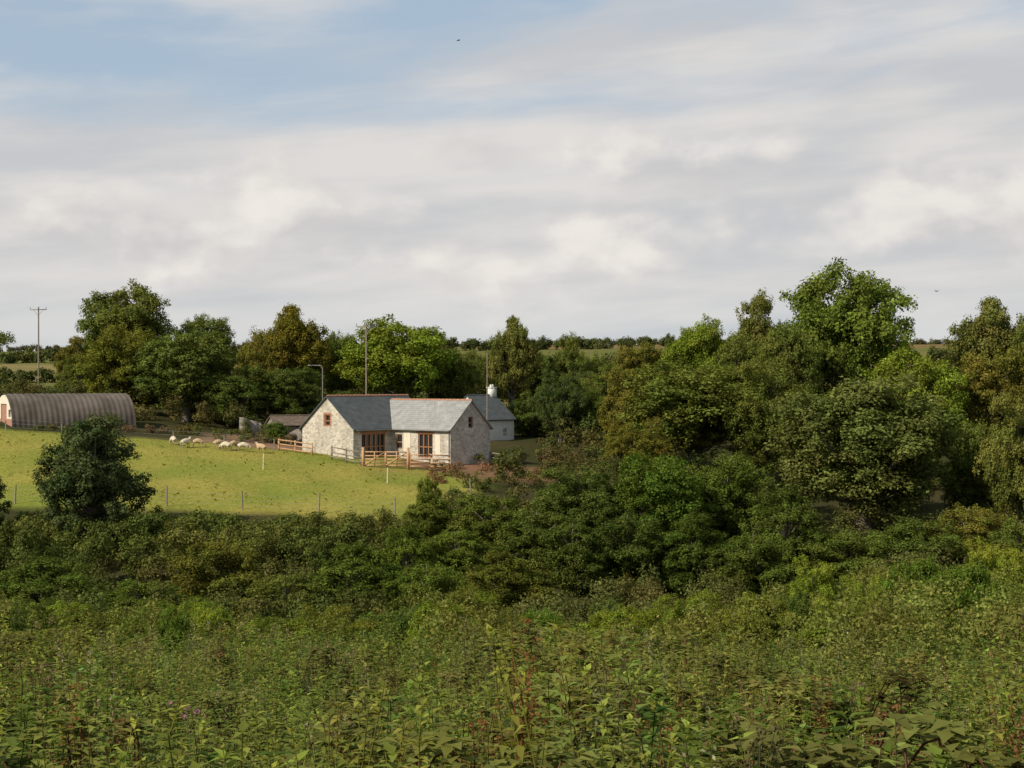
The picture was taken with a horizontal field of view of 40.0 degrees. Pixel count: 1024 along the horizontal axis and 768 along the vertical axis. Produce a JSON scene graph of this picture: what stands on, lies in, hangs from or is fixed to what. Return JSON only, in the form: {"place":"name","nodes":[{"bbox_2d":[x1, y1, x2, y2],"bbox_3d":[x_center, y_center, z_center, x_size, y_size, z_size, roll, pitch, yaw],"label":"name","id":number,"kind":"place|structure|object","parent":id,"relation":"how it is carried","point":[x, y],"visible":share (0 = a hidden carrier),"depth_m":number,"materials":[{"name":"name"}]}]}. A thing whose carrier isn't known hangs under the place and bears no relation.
{"place":"outdoors","nodes":[
{"label":"outdoors","id":0,"kind":"place"},
{"bbox_2d":[0,344,987,632],"bbox_3d":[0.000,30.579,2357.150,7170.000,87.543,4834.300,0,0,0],"label":"ground","id":1,"kind":"structure","parent":0,"point":[272,486],"depth_m":111.70,"materials":[{"name":"green plant"}]},
{"bbox_2d":[0,599,34,647],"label":"blackthorn shrub","id":2,"kind":"object","parent":1,"relation":"on","point":[15,625],"visible":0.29,"depth_m":36.81,"materials":[{"name":"green plant"}]},
{"bbox_2d":[0,554,111,605],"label":"hazel shrub","id":3,"kind":"object","parent":1,"relation":"on","point":[38,575],"visible":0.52,"depth_m":71.25,"materials":[{"name":"green plant"}]},
{"bbox_2d":[0,393,135,426],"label":"nissen hut","id":4,"kind":"object","parent":1,"relation":"on","point":[47,409],"visible":0.93,"depth_m":131.33,"materials":[{"name":"metal"}]},
{"bbox_2d":[52,334,89,378],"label":"ash tree","id":5,"kind":"object","parent":1,"relation":"on","point":[76,342],"visible":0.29,"depth_m":171.03,"materials":[{"name":"green plant"}]},
{"bbox_2d":[53,353,100,393],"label":"ash tree","id":6,"kind":"object","parent":1,"relation":"on","point":[70,376],"visible":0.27,"depth_m":159.25,"materials":[{"name":"green plant"}]},
{"bbox_2d":[45,607,112,652],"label":"blackthorn shrub","id":7,"kind":"object","parent":1,"relation":"on","point":[80,616],"visible":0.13,"depth_m":40.09,"materials":[{"name":"green plant"}]},
{"bbox_2d":[31,411,157,547],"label":"hawthorn tree","id":8,"kind":"object","parent":1,"relation":"on","point":[92,476],"visible":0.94,"depth_m":86.99,"materials":[{"name":"green plant"}]},
{"bbox_2d":[73,321,159,401],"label":"oak tree","id":9,"kind":"object","parent":1,"relation":"on","point":[107,361],"visible":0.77,"depth_m":147.98,"materials":[{"name":"green plant"}]},
{"bbox_2d":[0,365,242,382],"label":"hedgerow","id":10,"kind":"object","parent":1,"relation":"on","point":[45,373],"visible":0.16,"depth_m":197.63,"materials":[{"name":"green plant"}]},
{"bbox_2d":[74,278,177,352],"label":"ash tree","id":11,"kind":"object","parent":1,"relation":"on","point":[102,312],"visible":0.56,"depth_m":163.07,"materials":[{"name":"green plant"}]},
{"bbox_2d":[99,578,187,613],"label":"hazel shrub","id":12,"kind":"object","parent":1,"relation":"on","point":[123,590],"visible":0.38,"depth_m":69.55,"materials":[{"name":"green plant"}]},
{"bbox_2d":[0,345,338,363],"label":"hedgerow","id":13,"kind":"object","parent":1,"relation":"on","point":[12,357],"visible":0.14,"depth_m":264.37,"materials":[{"name":"green plant"}]},
{"bbox_2d":[145,599,199,655],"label":"willow shrub","id":14,"kind":"object","parent":1,"relation":"on","point":[179,624],"visible":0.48,"depth_m":36.08,"materials":[{"name":"green plant"}]},
{"bbox_2d":[125,328,243,421],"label":"oak tree","id":15,"kind":"object","parent":1,"relation":"on","point":[177,363],"visible":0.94,"depth_m":143.75,"materials":[{"name":"green plant"}]},
{"bbox_2d":[172,311,236,378],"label":"oak tree","id":16,"kind":"object","parent":1,"relation":"on","point":[203,323],"visible":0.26,"depth_m":171.42,"materials":[{"name":"green plant"}]},
{"bbox_2d":[0,504,425,586],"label":"field hedge","id":17,"kind":"object","parent":1,"relation":"on","point":[296,535],"visible":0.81,"depth_m":83.66,"materials":[{"name":"green plant"}]},
{"bbox_2d":[164,533,263,603],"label":"hazel shrub","id":18,"kind":"object","parent":1,"relation":"on","point":[212,573],"visible":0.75,"depth_m":74.72,"materials":[{"name":"green plant"}]},
{"bbox_2d":[192,604,236,649],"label":"blackthorn shrub","id":19,"kind":"object","parent":1,"relation":"on","point":[211,616],"visible":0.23,"depth_m":39.73,"materials":[{"name":"green plant"}]},
{"bbox_2d":[0,428,476,519],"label":"pasture grass","id":20,"kind":"structure","parent":1,"relation":"on","point":[217,484],"depth_m":109.37,"materials":[{"name":"green plant"}]},
{"bbox_2d":[198,362,280,427],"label":"hazel tree","id":21,"kind":"object","parent":1,"relation":"on","point":[248,386],"visible":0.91,"depth_m":143.30,"materials":[{"name":"green plant"}]},
{"bbox_2d":[234,327,293,414],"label":"oak tree","id":22,"kind":"object","parent":1,"relation":"on","point":[255,353],"visible":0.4,"depth_m":156.59,"materials":[{"name":"green plant"}]},
{"bbox_2d":[235,572,334,619],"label":"hazel shrub","id":23,"kind":"object","parent":1,"relation":"on","point":[275,584],"visible":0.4,"depth_m":69.34,"materials":[{"name":"green plant"}]},
{"bbox_2d":[248,302,334,387],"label":"beech tree","id":24,"kind":"object","parent":1,"relation":"on","point":[301,343],"visible":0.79,"depth_m":158.21,"materials":[{"name":"green plant"}]},
{"bbox_2d":[260,365,327,414],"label":"hazel tree","id":25,"kind":"object","parent":1,"relation":"on","point":[293,394],"visible":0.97,"depth_m":144.52,"materials":[{"name":"green plant"}]},
{"bbox_2d":[32,419,558,464],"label":"nettle bank","id":26,"kind":"structure","parent":1,"relation":"on","point":[245,434],"depth_m":130.28,"materials":[{"name":"green plant"}]},
{"bbox_2d":[297,602,351,645],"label":"willow shrub","id":27,"kind":"object","parent":1,"relation":"on","point":[318,616],"visible":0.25,"depth_m":50.44,"materials":[{"name":"green plant"}]},
{"bbox_2d":[320,329,362,394],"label":"oak tree","id":28,"kind":"object","parent":1,"relation":"on","point":[335,382],"visible":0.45,"depth_m":164.75,"materials":[{"name":"green plant"}]},
{"bbox_2d":[315,614,387,646],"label":"blackthorn shrub","id":29,"kind":"object","parent":1,"relation":"on","point":[356,626],"visible":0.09,"depth_m":39.86,"materials":[{"name":"green plant"}]},
{"bbox_2d":[305,542,412,621],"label":"hazel shrub","id":30,"kind":"object","parent":1,"relation":"on","point":[372,570],"visible":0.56,"depth_m":73.02,"materials":[{"name":"green plant"}]},
{"bbox_2d":[332,314,459,398],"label":"lime tree","id":31,"kind":"object","parent":1,"relation":"on","point":[397,363],"visible":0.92,"depth_m":152.25,"materials":[{"name":"green plant"}]},
{"bbox_2d":[299,394,493,465],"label":"stone barn","id":32,"kind":"structure","parent":1,"relation":"on","point":[457,430],"depth_m":123.94,"materials":[{"name":"grey stone"}]},
{"bbox_2d":[372,523,446,581],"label":"hazel shrub","id":33,"kind":"object","parent":1,"relation":"on","point":[405,546],"visible":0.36,"depth_m":79.51,"materials":[{"name":"green plant"}]},
{"bbox_2d":[389,604,433,645],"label":"blackthorn shrub","id":34,"kind":"object","parent":1,"relation":"on","point":[402,623],"visible":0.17,"depth_m":40.62,"materials":[{"name":"green plant"}]},
{"bbox_2d":[379,560,468,613],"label":"hazel shrub","id":35,"kind":"object","parent":1,"relation":"on","point":[442,578],"visible":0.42,"depth_m":69.45,"materials":[{"name":"green plant"}]},
{"bbox_2d":[403,597,446,659],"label":"blackthorn shrub","id":36,"kind":"object","parent":1,"relation":"on","point":[425,608],"visible":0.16,"depth_m":37.34,"materials":[{"name":"green plant"}]},
{"bbox_2d":[400,492,465,551],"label":"hazel shrub","id":37,"kind":"object","parent":1,"relation":"on","point":[442,518],"visible":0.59,"depth_m":89.12,"materials":[{"name":"green plant"}]},
{"bbox_2d":[411,528,493,585],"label":"hazel shrub","id":38,"kind":"object","parent":1,"relation":"on","point":[457,555],"visible":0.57,"depth_m":81.27,"materials":[{"name":"green plant"}]},
{"bbox_2d":[426,348,484,398],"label":"oak tree","id":39,"kind":"object","parent":1,"relation":"on","point":[450,384],"visible":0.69,"depth_m":158.54,"materials":[{"name":"green plant"}]},
{"bbox_2d":[442,582,495,628],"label":"willow shrub","id":40,"kind":"object","parent":1,"relation":"on","point":[452,596],"visible":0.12,"depth_m":49.69,"materials":[{"name":"green plant"}]},
{"bbox_2d":[0,338,957,351],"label":"skyline hedge","id":41,"kind":"object","parent":1,"relation":"on","point":[916,342],"visible":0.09,"depth_m":470.44,"materials":[{"name":"green plant"}]},
{"bbox_2d":[0,488,966,629],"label":"valley scrub","id":42,"kind":"object","parent":1,"relation":"on","point":[620,592],"visible":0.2,"depth_m":71.45,"materials":[{"name":"green plant"}]},
{"bbox_2d":[461,347,508,402],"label":"oak tree","id":43,"kind":"object","parent":1,"relation":"on","point":[479,363],"visible":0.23,"depth_m":168.32,"materials":[{"name":"green plant"}]},
{"bbox_2d":[463,384,516,440],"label":"white cottage","id":44,"kind":"structure","parent":1,"relation":"on","point":[501,418],"depth_m":147.01,"materials":[{"name":"paint"}]},
{"bbox_2d":[452,493,529,552],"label":"hazel shrub","id":45,"kind":"object","parent":1,"relation":"on","point":[476,523],"visible":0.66,"depth_m":88.10,"materials":[{"name":"green plant"}]},
{"bbox_2d":[426,460,576,488],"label":"bracken bank","id":46,"kind":"structure","parent":1,"relation":"on","point":[450,468],"depth_m":114.79,"materials":[{"name":"green plant"}]},
{"bbox_2d":[459,549,559,615],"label":"hazel shrub","id":47,"kind":"object","parent":1,"relation":"on","point":[508,570],"visible":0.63,"depth_m":75.10,"materials":[{"name":"green plant"}]},
{"bbox_2d":[0,374,1020,465],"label":"barnside thicket","id":48,"kind":"object","parent":1,"relation":"on","point":[200,414],"visible":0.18,"depth_m":142.18,"materials":[{"name":"green plant"}]},
{"bbox_2d":[0,609,1023,767],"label":"foreground weeds","id":49,"kind":"object","parent":1,"relation":"on","point":[574,702],"visible":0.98,"depth_m":11.03,"materials":[{"name":"green plant"}]},
{"bbox_2d":[0,553,1023,691],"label":"bramble thicket","id":50,"kind":"object","parent":1,"relation":"on","point":[892,622],"visible":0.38,"depth_m":31.25,"materials":[{"name":"green plant"}]},
{"bbox_2d":[481,314,542,425],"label":"ash tree","id":51,"kind":"object","parent":1,"relation":"on","point":[512,352],"visible":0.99,"depth_m":161.97,"materials":[{"name":"green plant"}]},
{"bbox_2d":[254,333,791,350],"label":"hedgerow","id":52,"kind":"object","parent":1,"relation":"on","point":[585,344],"visible":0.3,"depth_m":336.99,"materials":[{"name":"green plant"}]},
{"bbox_2d":[506,396,553,436],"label":"hazel tree","id":53,"kind":"object","parent":1,"relation":"on","point":[528,425],"visible":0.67,"depth_m":150.96,"materials":[{"name":"green plant"}]},
{"bbox_2d":[508,351,554,405],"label":"oak tree","id":54,"kind":"object","parent":1,"relation":"on","point":[534,388],"visible":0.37,"depth_m":170.47,"materials":[{"name":"green plant"}]},
{"bbox_2d":[489,509,579,572],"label":"hazel shrub","id":55,"kind":"object","parent":1,"relation":"on","point":[523,542],"visible":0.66,"depth_m":85.14,"materials":[{"name":"green plant"}]},
{"bbox_2d":[506,605,564,635],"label":"willow shrub","id":56,"kind":"object","parent":1,"relation":"on","point":[533,614],"visible":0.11,"depth_m":48.89,"materials":[{"name":"green plant"}]},
{"bbox_2d":[526,368,591,441],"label":"willow tree","id":57,"kind":"object","parent":1,"relation":"on","point":[570,402],"visible":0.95,"depth_m":145.17,"materials":[{"name":"green plant"}]},
{"bbox_2d":[548,330,584,397],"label":"oak tree","id":58,"kind":"object","parent":1,"relation":"on","point":[565,362],"visible":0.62,"depth_m":165.18,"materials":[{"name":"green plant"}]},
{"bbox_2d":[529,520,612,597],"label":"alder tree","id":59,"kind":"object","parent":1,"relation":"on","point":[570,539],"visible":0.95,"depth_m":81.28,"materials":[{"name":"green plant"}]},
{"bbox_2d":[525,461,644,549],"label":"alder tree","id":60,"kind":"object","parent":1,"relation":"on","point":[588,504],"visible":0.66,"depth_m":89.30,"materials":[{"name":"green plant"}]},
{"bbox_2d":[574,385,608,442],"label":"hazel tree","id":61,"kind":"object","parent":1,"relation":"on","point":[594,400],"visible":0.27,"depth_m":147.07,"materials":[{"name":"green plant"}]},
{"bbox_2d":[578,360,624,398],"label":"oak tree","id":62,"kind":"object","parent":1,"relation":"on","point":[599,383],"visible":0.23,"depth_m":156.90,"materials":[{"name":"green plant"}]},
{"bbox_2d":[590,603,646,646],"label":"blackthorn shrub","id":63,"kind":"object","parent":1,"relation":"on","point":[620,613],"visible":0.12,"depth_m":44.88,"materials":[{"name":"green plant"}]},
{"bbox_2d":[596,366,647,437],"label":"oak tree","id":64,"kind":"object","parent":1,"relation":"on","point":[615,399],"visible":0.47,"depth_m":136.94,"materials":[{"name":"green plant"}]},
{"bbox_2d":[586,509,665,584],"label":"alder tree","id":65,"kind":"object","parent":1,"relation":"on","point":[623,551],"visible":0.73,"depth_m":82.66,"materials":[{"name":"green plant"}]},
{"bbox_2d":[599,416,676,476],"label":"elder tree","id":66,"kind":"object","parent":1,"relation":"on","point":[639,441],"visible":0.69,"depth_m":117.06,"materials":[{"name":"green plant"}]},
{"bbox_2d":[610,340,668,386],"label":"oak tree","id":67,"kind":"object","parent":1,"relation":"on","point":[627,358],"visible":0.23,"depth_m":160.67,"materials":[{"name":"green plant"}]},
{"bbox_2d":[622,605,675,648],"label":"willow shrub","id":68,"kind":"object","parent":1,"relation":"on","point":[647,620],"visible":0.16,"depth_m":35.78,"materials":[{"name":"green plant"}]},
{"bbox_2d":[602,451,718,567],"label":"alder tree","id":69,"kind":"object","parent":1,"relation":"on","point":[664,485],"visible":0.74,"depth_m":88.17,"materials":[{"name":"green plant"}]},
{"bbox_2d":[613,356,751,470],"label":"oak tree","id":70,"kind":"object","parent":1,"relation":"on","point":[687,407],"visible":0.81,"depth_m":122.44,"materials":[{"name":"green plant"}]},
{"bbox_2d":[644,508,730,594],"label":"alder tree","id":71,"kind":"object","parent":1,"relation":"on","point":[686,555],"visible":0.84,"depth_m":82.04,"materials":[{"name":"green plant"}]},
{"bbox_2d":[656,588,724,642],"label":"blackthorn shrub","id":72,"kind":"object","parent":1,"relation":"on","point":[676,609],"visible":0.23,"depth_m":39.15,"materials":[{"name":"green plant"}]},
{"bbox_2d":[659,313,726,387],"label":"lime tree","id":73,"kind":"object","parent":1,"relation":"on","point":[695,343],"visible":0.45,"depth_m":157.93,"materials":[{"name":"green plant"}]},
{"bbox_2d":[444,444,1022,601],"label":"hillside thicket","id":74,"kind":"object","parent":1,"relation":"on","point":[850,518],"visible":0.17,"depth_m":103.72,"materials":[{"name":"green plant"}]},
{"bbox_2d":[685,451,781,544],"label":"alder tree","id":75,"kind":"object","parent":1,"relation":"on","point":[727,493],"visible":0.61,"depth_m":92.47,"materials":[{"name":"green plant"}]},
{"bbox_2d":[697,606,770,658],"bbox_3d":[5.540,6.752,35.308,1.821,2.261,2.052,0,0,-41],"label":"willow shrub","id":76,"kind":"object","parent":1,"relation":"on","point":[727,616],"visible":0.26,"depth_m":35.22,"materials":[{"name":"green plant"}]},
{"bbox_2d":[709,329,766,410],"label":"oak tree","id":77,"kind":"object","parent":1,"relation":"on","point":[735,354],"visible":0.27,"depth_m":148.19,"materials":[{"name":"green plant"}]},
{"bbox_2d":[705,528,797,605],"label":"hawthorn tree","id":78,"kind":"object","parent":1,"relation":"on","point":[747,564],"visible":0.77,"depth_m":78.86,"materials":[{"name":"green plant"}]},
{"bbox_2d":[733,287,782,368],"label":"ash tree","id":79,"kind":"object","parent":1,"relation":"on","point":[759,326],"visible":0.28,"depth_m":163.65,"materials":[{"name":"green plant"}]},
{"bbox_2d":[734,591,797,655],"bbox_3d":[7.077,7.278,40.130,2.296,2.786,2.038,0,0,-42],"label":"blackthorn shrub","id":80,"kind":"object","parent":1,"relation":"on","point":[780,614],"visible":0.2,"depth_m":39.97,"materials":[{"name":"green plant"}]},
{"bbox_2d":[708,356,827,486],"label":"oak tree","id":81,"kind":"object","parent":1,"relation":"on","point":[758,395],"visible":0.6,"depth_m":120.09,"materials":[{"name":"green plant"}]},
{"bbox_2d":[738,484,836,582],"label":"hazel shrub","id":82,"kind":"object","parent":1,"relation":"on","point":[803,530],"visible":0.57,"depth_m":87.11,"materials":[{"name":"green plant"}]},
{"bbox_2d":[756,318,825,395],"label":"oak tree","id":83,"kind":"object","parent":1,"relation":"on","point":[802,365],"visible":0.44,"depth_m":143.73,"materials":[{"name":"green plant"}]},
{"bbox_2d":[776,588,815,645],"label":"willow shrub","id":84,"kind":"object","parent":1,"relation":"on","point":[798,608],"visible":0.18,"depth_m":40.77,"materials":[{"name":"green plant"}]},
{"bbox_2d":[780,553,851,619],"bbox_3d":[10.882,8.322,50.769,2.672,4.379,2.856,0,0,-26],"label":"willow shrub","id":85,"kind":"object","parent":1,"relation":"on","point":[807,583],"visible":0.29,"depth_m":50.27,"materials":[{"name":"green plant"}]},
{"bbox_2d":[790,594,885,662],"bbox_3d":[7.971,6.452,34.236,2.396,2.733,2.242,0,0,-37],"label":"blackthorn shrub","id":86,"kind":"object","parent":1,"relation":"on","point":[814,635],"visible":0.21,"depth_m":33.97,"materials":[{"name":"green plant"}]},
{"bbox_2d":[771,256,919,430],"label":"sycamore tree","id":87,"kind":"object","parent":1,"relation":"on","point":[855,335],"visible":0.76,"depth_m":146.83,"materials":[{"name":"green plant"}]},
{"bbox_2d":[799,526,893,587],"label":"bush","id":88,"kind":"object","parent":1,"relation":"on","point":[874,546],"visible":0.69,"depth_m":84.63,"materials":[{"name":"green plant"}]},
{"bbox_2d":[839,571,886,632],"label":"willow shrub","id":89,"kind":"object","parent":1,"relation":"on","point":[858,587],"visible":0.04,"depth_m":38.22,"materials":[{"name":"green plant"}]},
{"bbox_2d":[762,370,968,538],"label":"willow tree","id":90,"kind":"object","parent":1,"relation":"on","point":[846,465],"visible":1,"depth_m":101.18,"materials":[{"name":"green plant"}]},
{"bbox_2d":[859,343,969,432],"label":"oak tree","id":91,"kind":"object","parent":1,"relation":"on","point":[932,375],"visible":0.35,"depth_m":120.43,"materials":[{"name":"green plant"}]},
{"bbox_2d":[876,551,959,625],"bbox_3d":[11.704,6.864,40.312,2.688,4.162,2.487,0,0,-44],"label":"blackthorn shrub","id":92,"kind":"object","parent":1,"relation":"on","point":[923,564],"visible":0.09,"depth_m":40.15,"materials":[{"name":"green plant"}]},
{"bbox_2d":[872,516,968,569],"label":"hawthorn tree","id":93,"kind":"object","parent":1,"relation":"on","point":[905,535],"visible":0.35,"depth_m":87.07,"materials":[{"name":"green plant"}]},
{"bbox_2d":[900,564,986,655],"bbox_3d":[11.647,6.723,37.909,2.396,3.707,2.590,0,0,17],"label":"willow shrub","id":94,"kind":"object","parent":1,"relation":"on","point":[962,600],"visible":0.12,"depth_m":37.58,"materials":[{"name":"green plant"}]},
{"bbox_2d":[918,417,1021,514],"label":"oak tree","id":95,"kind":"object","parent":1,"relation":"on","point":[972,490],"visible":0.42,"depth_m":106.57,"materials":[{"name":"green plant"}]},
{"bbox_2d":[923,502,1022,569],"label":"hawthorn tree","id":96,"kind":"object","parent":1,"relation":"on","point":[986,520],"visible":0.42,"depth_m":88.99,"materials":[{"name":"green plant"}]},
{"bbox_2d":[936,560,1013,650],"bbox_3d":[13.088,6.890,40.084,2.753,3.852,2.547,0,0,-35],"label":"blackthorn shrub","id":97,"kind":"object","parent":1,"relation":"on","point":[978,580],"visible":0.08,"depth_m":39.80,"materials":[{"name":"green plant"}]},
{"bbox_2d":[945,534,1010,591],"bbox_3d":[17.740,8.344,52.672,3.341,5.355,3.572,0,0,-3],"label":"blackthorn shrub","id":98,"kind":"object","parent":1,"relation":"on","point":[976,556],"visible":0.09,"depth_m":52.12,"materials":[{"name":"green plant"}]},
{"bbox_2d":[941,295,1017,382],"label":"ash tree","id":99,"kind":"object","parent":1,"relation":"on","point":[988,330],"visible":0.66,"depth_m":153.65,"materials":[{"name":"green plant"}]},
{"bbox_2d":[946,345,1023,441],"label":"ash tree","id":100,"kind":"object","parent":1,"relation":"on","point":[983,387],"visible":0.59,"depth_m":123.31,"materials":[{"name":"green plant"}]},
{"bbox_2d":[971,390,1023,535],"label":"tree","id":101,"kind":"object","parent":1,"relation":"on","point":[1005,474],"visible":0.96,"depth_m":97.07,"materials":[{"name":"green plant"}]},
{"bbox_2d":[975,545,1023,646],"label":"willow shrub","id":102,"kind":"object","parent":1,"relation":"on","point":[1013,556],"visible":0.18,"depth_m":44.33,"materials":[{"name":"green plant"}]},
{"bbox_2d":[984,516,1023,573],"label":"hawthorn tree","id":103,"kind":"object","parent":1,"relation":"on","point":[1009,536],"visible":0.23,"depth_m":83.71,"materials":[{"name":"green plant"}]},
{"bbox_2d":[0,0,1023,351],"label":"sky","id":104,"kind":"structure","parent":0,"point":[602,169],"materials":[{"name":"white"}]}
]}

